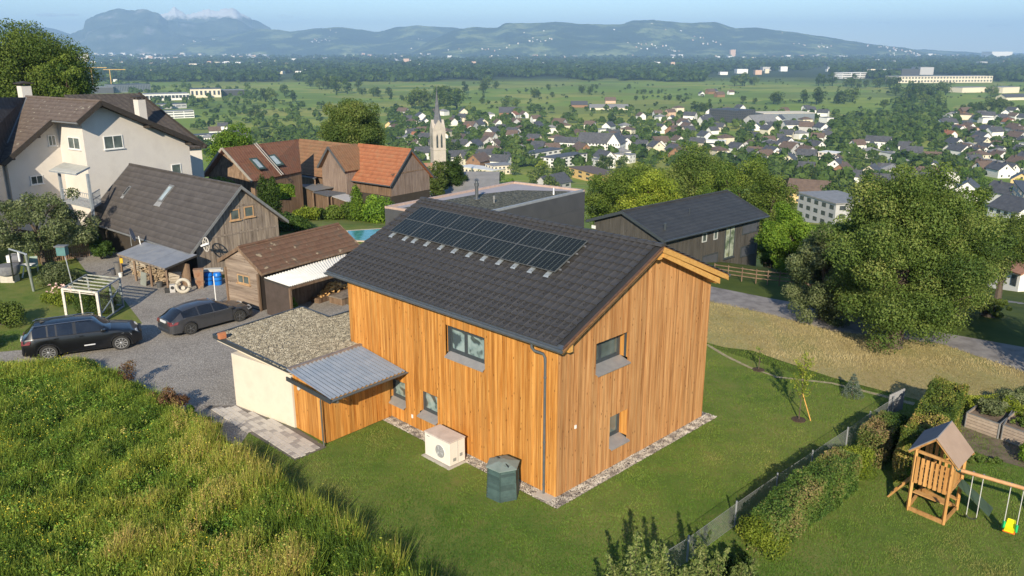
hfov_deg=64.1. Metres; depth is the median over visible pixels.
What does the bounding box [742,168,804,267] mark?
broadleaf tree
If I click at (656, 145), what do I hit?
village house
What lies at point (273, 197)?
cypress
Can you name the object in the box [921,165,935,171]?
tree
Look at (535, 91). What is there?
tree
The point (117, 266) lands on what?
bucket
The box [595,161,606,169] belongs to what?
tree
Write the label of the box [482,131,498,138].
village house
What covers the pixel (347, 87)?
tree
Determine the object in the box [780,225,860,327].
broadleaf tree
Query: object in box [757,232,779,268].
broadleaf tree
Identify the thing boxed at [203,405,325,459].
paving bed
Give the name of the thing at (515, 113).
village house
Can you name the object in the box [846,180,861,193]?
tree
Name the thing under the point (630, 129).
village house
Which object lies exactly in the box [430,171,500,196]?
grey roof house
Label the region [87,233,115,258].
ivy bush
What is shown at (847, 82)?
tree
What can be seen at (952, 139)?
village house
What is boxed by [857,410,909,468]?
hedge
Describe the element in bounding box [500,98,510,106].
tree
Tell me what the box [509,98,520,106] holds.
tree
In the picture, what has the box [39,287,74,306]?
flowering bush
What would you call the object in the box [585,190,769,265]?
black house
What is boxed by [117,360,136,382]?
reddish shrub
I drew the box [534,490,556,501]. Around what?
splash slab
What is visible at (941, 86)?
tree
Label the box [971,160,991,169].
village house
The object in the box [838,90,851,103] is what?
tree
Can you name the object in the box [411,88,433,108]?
tree
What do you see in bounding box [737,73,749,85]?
tree
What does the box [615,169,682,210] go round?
broadleaf tree
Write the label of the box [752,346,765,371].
young tree
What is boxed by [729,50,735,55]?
peach tower
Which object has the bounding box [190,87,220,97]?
factory hall
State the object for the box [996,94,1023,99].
long shed
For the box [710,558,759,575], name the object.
young shrub
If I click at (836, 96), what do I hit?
tree
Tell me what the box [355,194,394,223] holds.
laurel bush
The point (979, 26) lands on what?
sky
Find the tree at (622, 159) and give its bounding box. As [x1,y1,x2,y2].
[614,154,629,166]
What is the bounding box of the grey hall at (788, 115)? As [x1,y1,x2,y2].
[755,111,814,121]
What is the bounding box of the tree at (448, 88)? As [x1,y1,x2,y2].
[440,85,452,93]
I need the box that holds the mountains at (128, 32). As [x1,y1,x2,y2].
[68,8,253,55]
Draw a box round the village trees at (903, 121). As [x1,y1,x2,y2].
[90,79,1023,185]
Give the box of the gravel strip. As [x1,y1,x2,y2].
[384,412,713,508]
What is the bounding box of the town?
[78,53,1004,74]
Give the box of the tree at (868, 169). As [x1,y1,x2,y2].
[860,167,871,181]
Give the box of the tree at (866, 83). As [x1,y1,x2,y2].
[863,79,869,86]
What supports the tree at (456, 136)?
on the ground at (1006, 327)
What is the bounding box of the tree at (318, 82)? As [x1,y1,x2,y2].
[313,78,324,87]
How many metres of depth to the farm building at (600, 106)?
1428.67 m
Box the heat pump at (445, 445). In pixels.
[424,424,464,465]
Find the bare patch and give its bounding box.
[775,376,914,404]
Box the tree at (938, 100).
[936,96,945,103]
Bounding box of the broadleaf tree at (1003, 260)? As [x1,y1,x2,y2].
[930,231,1012,316]
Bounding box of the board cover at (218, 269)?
[204,267,222,271]
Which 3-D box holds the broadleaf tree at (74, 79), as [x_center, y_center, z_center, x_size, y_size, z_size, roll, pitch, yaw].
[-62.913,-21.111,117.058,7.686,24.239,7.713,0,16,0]
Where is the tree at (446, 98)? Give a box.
[434,91,454,108]
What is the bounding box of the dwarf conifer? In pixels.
[186,404,197,415]
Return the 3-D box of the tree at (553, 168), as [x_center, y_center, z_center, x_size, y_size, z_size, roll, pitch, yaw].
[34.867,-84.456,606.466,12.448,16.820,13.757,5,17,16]
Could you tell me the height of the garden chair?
1.000 m
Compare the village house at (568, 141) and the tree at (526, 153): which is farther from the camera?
the village house at (568, 141)
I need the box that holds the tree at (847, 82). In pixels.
[841,77,850,86]
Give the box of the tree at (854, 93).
[845,87,860,101]
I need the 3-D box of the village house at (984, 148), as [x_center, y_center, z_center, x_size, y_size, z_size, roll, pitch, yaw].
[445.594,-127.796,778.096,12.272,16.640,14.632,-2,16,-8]
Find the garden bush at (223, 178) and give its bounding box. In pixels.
[209,176,234,182]
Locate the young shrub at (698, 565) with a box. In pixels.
[679,536,730,575]
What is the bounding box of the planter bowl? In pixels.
[0,263,20,282]
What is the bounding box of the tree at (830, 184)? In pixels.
[825,176,834,190]
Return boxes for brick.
[217,332,226,339]
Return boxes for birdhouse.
[53,245,73,288]
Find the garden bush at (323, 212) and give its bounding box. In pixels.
[312,206,334,219]
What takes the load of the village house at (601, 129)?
on the ground at (1006, 327)
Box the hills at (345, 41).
[168,25,461,56]
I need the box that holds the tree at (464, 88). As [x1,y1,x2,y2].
[461,81,468,92]
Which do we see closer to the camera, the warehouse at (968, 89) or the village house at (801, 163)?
the village house at (801, 163)
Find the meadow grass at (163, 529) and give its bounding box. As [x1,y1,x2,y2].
[0,353,449,575]
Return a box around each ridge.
[0,23,69,47]
[914,49,981,55]
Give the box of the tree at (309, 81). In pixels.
[306,78,313,86]
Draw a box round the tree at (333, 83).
[329,76,342,92]
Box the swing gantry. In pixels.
[954,467,1023,489]
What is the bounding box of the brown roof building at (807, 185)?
[785,178,831,202]
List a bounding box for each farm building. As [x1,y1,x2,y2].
[571,101,587,106]
[589,104,628,109]
[604,97,615,103]
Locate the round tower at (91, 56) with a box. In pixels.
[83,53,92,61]
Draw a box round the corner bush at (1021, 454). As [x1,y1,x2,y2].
[1018,443,1023,460]
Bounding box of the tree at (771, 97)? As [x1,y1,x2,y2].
[768,93,776,103]
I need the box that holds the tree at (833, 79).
[827,72,838,85]
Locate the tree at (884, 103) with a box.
[879,99,889,108]
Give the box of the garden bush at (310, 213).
[292,205,320,219]
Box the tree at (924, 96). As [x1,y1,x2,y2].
[917,92,932,104]
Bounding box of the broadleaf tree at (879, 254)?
[813,161,1018,354]
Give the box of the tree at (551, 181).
[543,175,560,185]
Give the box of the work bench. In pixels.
[6,253,35,277]
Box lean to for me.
[117,242,197,287]
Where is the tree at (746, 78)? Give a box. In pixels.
[740,72,747,85]
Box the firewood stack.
[125,259,165,284]
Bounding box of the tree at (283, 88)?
[277,85,289,95]
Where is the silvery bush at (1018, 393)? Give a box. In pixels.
[994,386,1023,405]
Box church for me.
[424,85,445,180]
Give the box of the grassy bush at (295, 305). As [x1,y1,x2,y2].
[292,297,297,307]
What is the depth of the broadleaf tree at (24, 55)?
112.52 m
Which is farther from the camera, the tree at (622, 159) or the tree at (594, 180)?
the tree at (622, 159)
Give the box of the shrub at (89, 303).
[71,289,118,314]
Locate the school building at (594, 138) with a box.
[578,132,621,149]
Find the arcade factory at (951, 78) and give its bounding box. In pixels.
[885,75,992,82]
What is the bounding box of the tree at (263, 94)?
[258,88,270,101]
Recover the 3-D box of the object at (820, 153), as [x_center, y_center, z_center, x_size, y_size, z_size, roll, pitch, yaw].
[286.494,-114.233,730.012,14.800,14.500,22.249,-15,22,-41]
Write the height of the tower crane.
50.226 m
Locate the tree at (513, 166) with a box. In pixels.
[508,163,521,175]
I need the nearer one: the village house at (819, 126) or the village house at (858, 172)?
the village house at (858, 172)
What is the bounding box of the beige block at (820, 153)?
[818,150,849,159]
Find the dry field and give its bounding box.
[707,302,1023,413]
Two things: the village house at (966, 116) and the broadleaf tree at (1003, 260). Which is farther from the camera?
the village house at (966, 116)
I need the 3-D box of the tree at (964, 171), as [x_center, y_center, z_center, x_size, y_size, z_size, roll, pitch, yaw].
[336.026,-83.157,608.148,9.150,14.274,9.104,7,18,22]
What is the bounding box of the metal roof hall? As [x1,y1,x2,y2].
[740,114,776,125]
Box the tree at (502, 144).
[500,140,506,148]
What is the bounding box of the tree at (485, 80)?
[479,77,492,85]
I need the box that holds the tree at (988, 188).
[975,184,996,202]
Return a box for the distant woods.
[80,52,1023,81]
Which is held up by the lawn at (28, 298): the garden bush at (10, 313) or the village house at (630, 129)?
the garden bush at (10, 313)
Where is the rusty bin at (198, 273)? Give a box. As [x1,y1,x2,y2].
[193,268,203,288]
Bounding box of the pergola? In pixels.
[61,274,124,318]
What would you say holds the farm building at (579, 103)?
on the ground at (1006, 327)
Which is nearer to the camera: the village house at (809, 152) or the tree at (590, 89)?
the village house at (809, 152)
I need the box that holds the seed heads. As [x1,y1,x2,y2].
[168,400,403,575]
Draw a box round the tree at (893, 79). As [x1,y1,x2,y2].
[888,76,899,85]
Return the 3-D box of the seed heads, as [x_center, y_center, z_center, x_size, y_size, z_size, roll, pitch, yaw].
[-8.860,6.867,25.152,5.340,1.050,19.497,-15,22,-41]
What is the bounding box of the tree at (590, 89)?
[586,86,593,94]
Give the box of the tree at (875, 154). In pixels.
[867,150,879,162]
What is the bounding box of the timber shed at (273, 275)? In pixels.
[217,222,359,314]
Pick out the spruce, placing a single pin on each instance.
(845, 390)
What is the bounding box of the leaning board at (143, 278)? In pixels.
[140,271,146,285]
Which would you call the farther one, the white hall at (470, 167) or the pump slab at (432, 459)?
the white hall at (470, 167)
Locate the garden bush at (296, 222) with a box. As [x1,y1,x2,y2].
[278,211,313,231]
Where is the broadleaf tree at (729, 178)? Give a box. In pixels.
[693,152,769,228]
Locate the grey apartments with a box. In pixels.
[797,190,858,224]
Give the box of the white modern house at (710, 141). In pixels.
[706,139,726,146]
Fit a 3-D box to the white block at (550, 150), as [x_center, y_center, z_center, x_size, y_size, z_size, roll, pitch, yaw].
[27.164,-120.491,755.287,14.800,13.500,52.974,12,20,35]
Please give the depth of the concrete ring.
50.05 m
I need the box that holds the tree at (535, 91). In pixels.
[530,89,537,96]
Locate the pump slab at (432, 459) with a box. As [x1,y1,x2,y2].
[421,454,468,469]
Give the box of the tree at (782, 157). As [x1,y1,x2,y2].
[776,154,788,159]
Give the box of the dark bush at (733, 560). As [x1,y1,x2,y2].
[708,550,758,575]
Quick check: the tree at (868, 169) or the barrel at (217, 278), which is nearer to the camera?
the barrel at (217, 278)
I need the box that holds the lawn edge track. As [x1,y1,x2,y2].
[707,344,774,376]
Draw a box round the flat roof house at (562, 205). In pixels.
[385,178,584,226]
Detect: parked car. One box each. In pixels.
[20,312,141,359]
[157,298,252,334]
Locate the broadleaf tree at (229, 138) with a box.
[205,122,254,163]
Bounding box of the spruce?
[839,373,864,399]
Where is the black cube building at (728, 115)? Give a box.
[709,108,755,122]
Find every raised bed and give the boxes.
[964,405,1016,438]
[1000,410,1023,447]
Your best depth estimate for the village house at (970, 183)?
459.30 m
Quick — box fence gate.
[887,388,904,412]
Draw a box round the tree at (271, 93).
[265,87,278,99]
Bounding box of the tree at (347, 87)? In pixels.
[343,78,352,93]
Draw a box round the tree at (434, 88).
[432,86,447,106]
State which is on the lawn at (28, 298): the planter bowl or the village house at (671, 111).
the planter bowl
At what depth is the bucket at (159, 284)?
51.24 m
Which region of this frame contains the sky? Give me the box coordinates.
[0,0,1023,52]
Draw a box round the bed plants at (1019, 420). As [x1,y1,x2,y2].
[1010,416,1023,427]
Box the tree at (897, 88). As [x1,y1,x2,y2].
[890,84,903,95]
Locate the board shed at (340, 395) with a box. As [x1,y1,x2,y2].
[286,346,408,446]
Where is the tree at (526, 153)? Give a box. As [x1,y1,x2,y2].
[521,151,536,165]
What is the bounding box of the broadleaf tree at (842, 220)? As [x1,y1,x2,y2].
[832,214,852,225]
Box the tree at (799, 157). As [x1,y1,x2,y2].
[796,154,803,160]
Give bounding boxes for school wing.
[606,132,626,148]
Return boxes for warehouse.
[949,86,986,92]
[981,52,1012,56]
[989,86,1019,92]
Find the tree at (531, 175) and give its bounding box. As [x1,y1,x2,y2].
[526,165,548,181]
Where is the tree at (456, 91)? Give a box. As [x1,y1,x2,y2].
[449,88,466,108]
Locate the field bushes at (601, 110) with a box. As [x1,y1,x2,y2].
[242,78,1023,113]
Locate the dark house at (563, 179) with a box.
[537,172,572,187]
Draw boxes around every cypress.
[256,174,269,203]
[264,176,282,212]
[349,184,364,220]
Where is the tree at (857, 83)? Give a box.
[852,78,862,85]
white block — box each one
[529,147,563,157]
[540,152,587,167]
[834,72,868,78]
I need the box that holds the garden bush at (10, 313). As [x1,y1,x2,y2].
[0,300,26,327]
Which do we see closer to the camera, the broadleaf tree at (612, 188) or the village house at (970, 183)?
the broadleaf tree at (612, 188)
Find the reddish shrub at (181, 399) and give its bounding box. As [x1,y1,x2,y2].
[146,386,189,408]
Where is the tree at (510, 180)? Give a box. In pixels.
[503,178,514,182]
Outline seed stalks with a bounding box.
[168,408,402,575]
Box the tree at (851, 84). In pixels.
[848,78,855,86]
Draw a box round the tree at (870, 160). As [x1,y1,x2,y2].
[863,158,873,165]
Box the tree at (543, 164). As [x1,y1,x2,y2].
[535,160,550,170]
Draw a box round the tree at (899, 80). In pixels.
[894,77,901,84]
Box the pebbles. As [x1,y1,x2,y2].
[383,413,716,507]
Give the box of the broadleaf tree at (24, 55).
[0,18,103,96]
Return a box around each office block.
[155,103,186,108]
[163,109,194,118]
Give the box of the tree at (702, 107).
[698,103,705,111]
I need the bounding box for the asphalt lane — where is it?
[710,286,1023,370]
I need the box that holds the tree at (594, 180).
[586,175,602,184]
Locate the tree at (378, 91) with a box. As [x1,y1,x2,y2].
[374,87,380,96]
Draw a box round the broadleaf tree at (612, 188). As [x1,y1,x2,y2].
[584,162,673,227]
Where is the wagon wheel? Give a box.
[200,237,209,251]
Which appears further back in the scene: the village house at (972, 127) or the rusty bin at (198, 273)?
the village house at (972, 127)
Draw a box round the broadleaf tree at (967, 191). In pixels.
[897,186,1000,308]
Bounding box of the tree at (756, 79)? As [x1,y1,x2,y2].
[750,75,759,84]
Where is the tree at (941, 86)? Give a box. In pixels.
[934,82,949,91]
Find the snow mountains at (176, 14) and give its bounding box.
[161,7,270,28]
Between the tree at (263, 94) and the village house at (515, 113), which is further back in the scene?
the tree at (263, 94)
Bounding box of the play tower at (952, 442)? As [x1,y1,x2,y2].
[887,421,992,524]
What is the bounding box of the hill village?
[183,23,941,55]
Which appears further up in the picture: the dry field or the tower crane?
the tower crane
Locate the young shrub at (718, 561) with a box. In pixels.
[681,542,747,575]
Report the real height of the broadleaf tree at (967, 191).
7.668 m
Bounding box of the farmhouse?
[204,139,433,212]
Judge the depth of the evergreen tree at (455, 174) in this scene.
117.11 m
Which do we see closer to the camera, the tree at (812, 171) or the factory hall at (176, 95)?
the tree at (812, 171)
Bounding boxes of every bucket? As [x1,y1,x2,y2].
[110,269,115,275]
[113,261,120,274]
[156,281,162,287]
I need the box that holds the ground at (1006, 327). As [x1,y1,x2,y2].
[0,53,1023,393]
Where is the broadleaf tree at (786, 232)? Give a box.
[754,200,816,274]
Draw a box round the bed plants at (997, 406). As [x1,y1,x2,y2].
[976,397,1008,416]
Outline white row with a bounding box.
[194,133,216,135]
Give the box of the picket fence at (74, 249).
[34,243,89,263]
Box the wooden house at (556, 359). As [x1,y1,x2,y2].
[323,197,730,496]
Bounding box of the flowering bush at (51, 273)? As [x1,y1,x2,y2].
[34,261,82,287]
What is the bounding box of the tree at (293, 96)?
[290,90,297,100]
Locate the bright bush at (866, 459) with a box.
[840,444,876,480]
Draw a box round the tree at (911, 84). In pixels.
[907,81,919,88]
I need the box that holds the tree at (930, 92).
[925,87,935,98]
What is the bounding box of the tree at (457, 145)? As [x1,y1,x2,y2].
[452,142,461,149]
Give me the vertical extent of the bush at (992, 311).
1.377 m
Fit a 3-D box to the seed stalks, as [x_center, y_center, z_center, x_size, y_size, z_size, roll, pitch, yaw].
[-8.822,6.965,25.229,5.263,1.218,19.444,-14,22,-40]
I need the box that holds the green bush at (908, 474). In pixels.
[904,464,918,485]
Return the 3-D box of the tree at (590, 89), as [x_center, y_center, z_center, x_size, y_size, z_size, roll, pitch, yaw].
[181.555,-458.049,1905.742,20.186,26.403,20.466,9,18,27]
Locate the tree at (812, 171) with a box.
[808,168,823,176]
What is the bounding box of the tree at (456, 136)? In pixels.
[450,132,461,139]
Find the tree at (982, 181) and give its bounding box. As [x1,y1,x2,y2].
[976,176,992,185]
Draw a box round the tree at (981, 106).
[976,101,988,109]
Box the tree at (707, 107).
[702,103,709,110]
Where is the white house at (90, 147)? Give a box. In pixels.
[0,81,206,242]
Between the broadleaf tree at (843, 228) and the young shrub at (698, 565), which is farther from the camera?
the broadleaf tree at (843, 228)
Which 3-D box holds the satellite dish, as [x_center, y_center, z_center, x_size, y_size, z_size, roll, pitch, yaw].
[-25.034,-3.265,54.360,0.642,1.475,0.898,-8,18,-25]
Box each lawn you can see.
[0,248,1023,575]
[285,214,384,243]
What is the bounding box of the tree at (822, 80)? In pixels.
[819,75,828,85]
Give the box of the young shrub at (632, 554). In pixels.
[605,531,650,575]
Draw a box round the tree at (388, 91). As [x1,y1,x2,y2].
[385,87,392,94]
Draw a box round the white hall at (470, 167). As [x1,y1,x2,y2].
[463,164,504,174]
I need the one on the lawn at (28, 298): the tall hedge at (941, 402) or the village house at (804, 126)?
the tall hedge at (941, 402)
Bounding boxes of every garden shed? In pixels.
[302,184,333,207]
[312,190,346,213]
[331,194,353,206]
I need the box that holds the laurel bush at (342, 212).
[324,201,362,219]
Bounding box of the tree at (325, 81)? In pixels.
[322,77,330,88]
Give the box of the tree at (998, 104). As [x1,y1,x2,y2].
[990,101,1004,111]
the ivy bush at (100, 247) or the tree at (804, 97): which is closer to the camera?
the ivy bush at (100, 247)
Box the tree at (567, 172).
[554,164,574,177]
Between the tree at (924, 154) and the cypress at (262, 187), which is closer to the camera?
the cypress at (262, 187)
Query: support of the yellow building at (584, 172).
on the ground at (1006, 327)
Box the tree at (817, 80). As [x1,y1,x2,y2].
[815,73,821,85]
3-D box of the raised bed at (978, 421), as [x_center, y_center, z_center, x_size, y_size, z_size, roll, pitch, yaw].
[19.036,5.164,32.465,2.241,0.650,1.317,-14,22,-40]
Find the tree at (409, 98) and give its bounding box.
[404,87,422,108]
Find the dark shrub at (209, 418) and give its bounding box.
[199,415,214,422]
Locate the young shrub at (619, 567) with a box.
[609,561,637,575]
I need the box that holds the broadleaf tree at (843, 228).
[812,199,889,313]
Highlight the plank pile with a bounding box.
[168,271,181,284]
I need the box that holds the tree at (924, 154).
[919,152,934,157]
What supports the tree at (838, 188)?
on the ground at (1006, 327)
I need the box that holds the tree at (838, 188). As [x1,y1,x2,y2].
[820,182,846,191]
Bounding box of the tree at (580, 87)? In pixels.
[578,85,584,92]
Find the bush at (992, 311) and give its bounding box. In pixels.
[977,295,1012,317]
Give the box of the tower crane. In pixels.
[103,69,125,83]
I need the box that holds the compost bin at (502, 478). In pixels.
[486,455,519,502]
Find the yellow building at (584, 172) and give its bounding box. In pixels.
[569,165,613,180]
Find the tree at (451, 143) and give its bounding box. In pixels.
[447,141,454,149]
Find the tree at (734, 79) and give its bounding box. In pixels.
[729,75,739,85]
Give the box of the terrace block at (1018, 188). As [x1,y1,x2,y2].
[1012,180,1023,197]
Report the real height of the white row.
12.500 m
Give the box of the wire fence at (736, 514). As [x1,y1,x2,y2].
[641,396,894,573]
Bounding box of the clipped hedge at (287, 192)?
[269,183,295,199]
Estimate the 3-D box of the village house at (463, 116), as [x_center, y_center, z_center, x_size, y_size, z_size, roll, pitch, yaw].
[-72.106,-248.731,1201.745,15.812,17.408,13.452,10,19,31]
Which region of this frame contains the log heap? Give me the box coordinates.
[311,281,347,303]
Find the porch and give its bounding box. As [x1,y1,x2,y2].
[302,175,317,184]
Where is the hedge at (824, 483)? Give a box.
[746,445,862,561]
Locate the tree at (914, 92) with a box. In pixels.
[908,88,917,101]
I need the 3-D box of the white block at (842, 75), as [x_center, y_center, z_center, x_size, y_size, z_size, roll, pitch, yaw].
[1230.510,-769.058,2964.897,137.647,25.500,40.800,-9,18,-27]
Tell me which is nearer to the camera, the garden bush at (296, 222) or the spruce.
the spruce
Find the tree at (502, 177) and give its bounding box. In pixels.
[499,171,504,181]
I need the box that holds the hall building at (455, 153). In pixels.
[448,148,493,160]
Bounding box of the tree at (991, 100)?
[985,97,1002,109]
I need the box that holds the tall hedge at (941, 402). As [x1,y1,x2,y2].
[892,375,969,491]
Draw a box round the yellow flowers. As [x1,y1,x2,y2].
[0,355,409,574]
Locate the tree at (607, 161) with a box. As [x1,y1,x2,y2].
[599,154,614,169]
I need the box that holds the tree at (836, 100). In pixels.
[833,87,840,103]
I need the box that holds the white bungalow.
[988,261,1023,291]
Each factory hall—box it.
[92,86,114,93]
[105,83,150,92]
[142,92,189,100]
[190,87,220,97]
[221,89,243,95]
[895,69,919,75]
[911,67,933,74]
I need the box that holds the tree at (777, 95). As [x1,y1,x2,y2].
[773,91,785,104]
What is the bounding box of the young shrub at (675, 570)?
[645,560,685,575]
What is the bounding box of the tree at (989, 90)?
[984,85,999,97]
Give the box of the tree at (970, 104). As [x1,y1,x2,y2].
[967,102,976,112]
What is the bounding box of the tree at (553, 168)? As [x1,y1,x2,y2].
[550,163,566,173]
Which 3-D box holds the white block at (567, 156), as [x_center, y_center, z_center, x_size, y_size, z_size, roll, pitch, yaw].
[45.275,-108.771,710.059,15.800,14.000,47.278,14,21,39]
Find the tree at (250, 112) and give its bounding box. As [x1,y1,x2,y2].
[246,109,254,117]
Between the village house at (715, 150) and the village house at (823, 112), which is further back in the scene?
the village house at (823, 112)
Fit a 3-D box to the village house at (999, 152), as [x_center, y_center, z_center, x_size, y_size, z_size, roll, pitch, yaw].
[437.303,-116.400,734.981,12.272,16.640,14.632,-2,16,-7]
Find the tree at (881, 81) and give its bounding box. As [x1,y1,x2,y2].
[875,78,887,87]
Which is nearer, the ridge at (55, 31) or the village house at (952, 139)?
the village house at (952, 139)
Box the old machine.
[164,284,175,292]
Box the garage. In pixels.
[212,306,361,427]
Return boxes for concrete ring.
[175,278,190,292]
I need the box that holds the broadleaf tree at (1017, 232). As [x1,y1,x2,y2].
[983,211,1023,298]
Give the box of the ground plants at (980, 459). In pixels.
[967,452,1002,464]
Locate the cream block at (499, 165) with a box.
[485,162,513,173]
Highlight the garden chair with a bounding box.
[29,256,38,271]
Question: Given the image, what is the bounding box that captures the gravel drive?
[0,252,348,445]
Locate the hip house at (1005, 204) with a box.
[986,193,1023,218]
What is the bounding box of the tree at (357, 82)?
[354,79,363,86]
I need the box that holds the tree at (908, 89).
[903,86,921,96]
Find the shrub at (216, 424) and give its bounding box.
[207,422,222,428]
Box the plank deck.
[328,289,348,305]
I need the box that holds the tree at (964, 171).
[958,166,970,179]
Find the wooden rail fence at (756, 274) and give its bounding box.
[714,263,810,287]
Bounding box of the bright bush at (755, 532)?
[735,511,791,561]
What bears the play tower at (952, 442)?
on the lawn at (28, 298)
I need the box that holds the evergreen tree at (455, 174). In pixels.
[438,156,468,186]
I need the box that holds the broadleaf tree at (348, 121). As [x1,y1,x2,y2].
[316,97,388,145]
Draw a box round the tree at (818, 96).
[812,87,823,104]
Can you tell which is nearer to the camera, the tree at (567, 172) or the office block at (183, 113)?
the tree at (567, 172)
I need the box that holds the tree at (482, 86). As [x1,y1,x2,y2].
[478,82,489,92]
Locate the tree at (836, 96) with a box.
[834,90,843,103]
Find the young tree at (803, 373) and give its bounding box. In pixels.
[790,350,817,422]
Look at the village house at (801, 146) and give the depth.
763.36 m
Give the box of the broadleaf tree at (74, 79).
[33,53,91,97]
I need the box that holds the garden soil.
[959,414,1023,467]
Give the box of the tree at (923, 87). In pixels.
[918,83,931,92]
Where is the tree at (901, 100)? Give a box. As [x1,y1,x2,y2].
[897,97,907,103]
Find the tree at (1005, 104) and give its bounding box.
[992,97,1010,112]
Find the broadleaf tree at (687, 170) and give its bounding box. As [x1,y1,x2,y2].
[643,141,732,198]
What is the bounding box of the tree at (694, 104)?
[690,101,698,109]
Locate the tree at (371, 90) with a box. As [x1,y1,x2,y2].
[368,86,376,96]
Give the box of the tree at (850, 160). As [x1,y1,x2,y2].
[844,157,855,162]
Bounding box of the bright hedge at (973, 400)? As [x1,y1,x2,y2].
[963,393,1023,416]
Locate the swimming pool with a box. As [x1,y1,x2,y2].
[346,228,380,241]
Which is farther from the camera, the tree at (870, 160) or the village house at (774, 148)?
the village house at (774, 148)
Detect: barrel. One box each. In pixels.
[204,272,212,285]
[213,272,221,285]
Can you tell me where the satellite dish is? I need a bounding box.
[129,228,140,245]
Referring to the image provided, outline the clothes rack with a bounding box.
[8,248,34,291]
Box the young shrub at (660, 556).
[643,540,671,575]
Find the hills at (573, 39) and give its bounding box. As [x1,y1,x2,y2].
[387,20,936,57]
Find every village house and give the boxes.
[202,134,215,142]
[208,125,220,132]
[217,122,227,129]
[397,107,408,112]
[404,127,418,133]
[413,145,429,159]
[415,111,425,121]
[417,132,429,138]
[439,109,448,115]
[445,128,452,136]
[449,117,458,125]
[451,138,467,149]
[458,113,466,121]
[458,150,477,164]
[459,107,467,113]
[462,120,478,128]
[464,138,483,148]
[465,151,489,165]
[476,119,484,125]
[480,134,492,146]
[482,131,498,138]
[484,126,499,136]
[485,145,501,148]
[489,153,511,162]
[490,138,500,145]
[492,118,501,125]
[505,126,521,132]
[505,129,519,135]
[511,111,518,117]
[511,117,520,123]
[519,110,528,117]
[526,133,542,138]
[529,114,540,122]
[530,140,545,146]
[532,120,542,126]
[533,143,541,149]
[544,142,559,147]
[547,125,557,133]
[548,134,564,140]
[551,118,567,125]
[553,136,577,146]
[556,122,571,127]
[572,141,589,150]
[574,128,585,135]
[583,120,595,128]
[592,149,616,158]
[592,157,615,167]
[598,128,610,132]
[601,121,615,129]
[606,129,621,132]
[613,152,635,163]
[617,147,630,152]
[618,122,630,129]
[620,126,635,133]
[623,134,639,139]
[624,137,631,148]
[635,112,645,119]
[635,139,648,147]
[646,139,664,150]
[652,109,662,116]
[652,135,669,146]
[653,123,667,133]
[654,114,666,120]
[664,124,677,133]
[664,143,678,155]
[665,108,675,115]
[667,145,689,156]
[670,134,683,141]
[672,105,684,111]
[676,117,690,124]
[679,122,692,126]
[682,111,697,119]
[682,125,695,130]
[689,136,705,145]
[696,130,712,138]
[697,115,711,124]
[705,88,715,93]
[706,125,719,134]
[709,146,728,154]
[714,91,724,96]
[714,122,726,131]
[717,134,734,143]
[727,89,734,94]
[727,141,743,152]
[734,104,745,108]
[747,145,762,148]
[752,122,760,130]
[756,148,773,157]
[759,124,774,134]
[760,135,776,140]
[761,144,778,152]
[766,140,780,146]
[775,114,785,120]
[776,133,785,139]
[777,136,794,142]
[779,129,794,138]
[779,140,799,154]
[781,119,798,128]
[785,152,797,159]
[794,130,808,138]
[794,144,814,155]
[796,148,817,155]
[796,160,815,167]
[798,117,812,121]
[798,121,814,131]
[802,106,816,112]
[808,139,825,146]
[810,132,825,141]
[812,122,828,130]
[817,109,829,116]
[819,116,833,122]
[821,130,832,138]
[827,157,844,167]
[829,161,853,179]
[849,138,866,148]
[853,168,862,182]
[863,147,880,158]
[863,162,880,171]
[865,135,892,149]
[872,173,905,180]
[877,162,895,167]
[880,151,895,160]
[881,164,897,170]
[898,140,911,148]
[899,145,923,153]
[923,150,941,157]
[938,118,958,123]
[940,168,960,181]
[944,129,958,137]
[944,136,964,143]
[946,143,968,154]
[951,124,964,128]
[954,177,979,200]
[958,107,971,113]
[960,112,972,119]
[962,122,976,126]
[964,153,983,160]
[966,150,992,158]
[967,126,980,130]
[968,146,982,150]
[971,131,991,138]
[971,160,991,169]
[973,135,990,143]
[974,141,994,147]
[974,145,988,151]
[975,158,991,162]
[977,117,993,122]
[979,124,992,128]
[981,111,995,117]
[985,160,1014,177]
[986,126,1004,135]
[986,148,1005,152]
[986,180,1013,202]
[990,149,1006,160]
[994,113,1007,119]
[1000,118,1013,123]
[1001,108,1009,113]
[1003,161,1020,174]
[1005,122,1021,131]
[1006,106,1019,111]
[1006,154,1023,168]
[1007,130,1023,138]
[1008,112,1018,118]
[1009,169,1023,182]
[1010,127,1023,130]
[1012,144,1023,150]
[1016,113,1023,119]
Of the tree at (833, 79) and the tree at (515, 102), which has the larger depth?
the tree at (833, 79)
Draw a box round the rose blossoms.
[46,283,71,292]
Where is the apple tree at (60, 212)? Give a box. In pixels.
[0,187,100,264]
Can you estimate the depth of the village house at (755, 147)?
770.81 m
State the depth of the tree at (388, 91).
1869.68 m
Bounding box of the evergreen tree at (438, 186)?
[427,160,448,196]
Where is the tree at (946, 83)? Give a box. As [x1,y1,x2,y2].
[943,82,953,94]
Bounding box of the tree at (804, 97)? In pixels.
[800,89,809,103]
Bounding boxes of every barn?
[83,163,288,277]
[499,107,514,114]
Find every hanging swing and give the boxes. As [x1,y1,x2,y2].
[965,471,984,519]
[1002,482,1023,534]

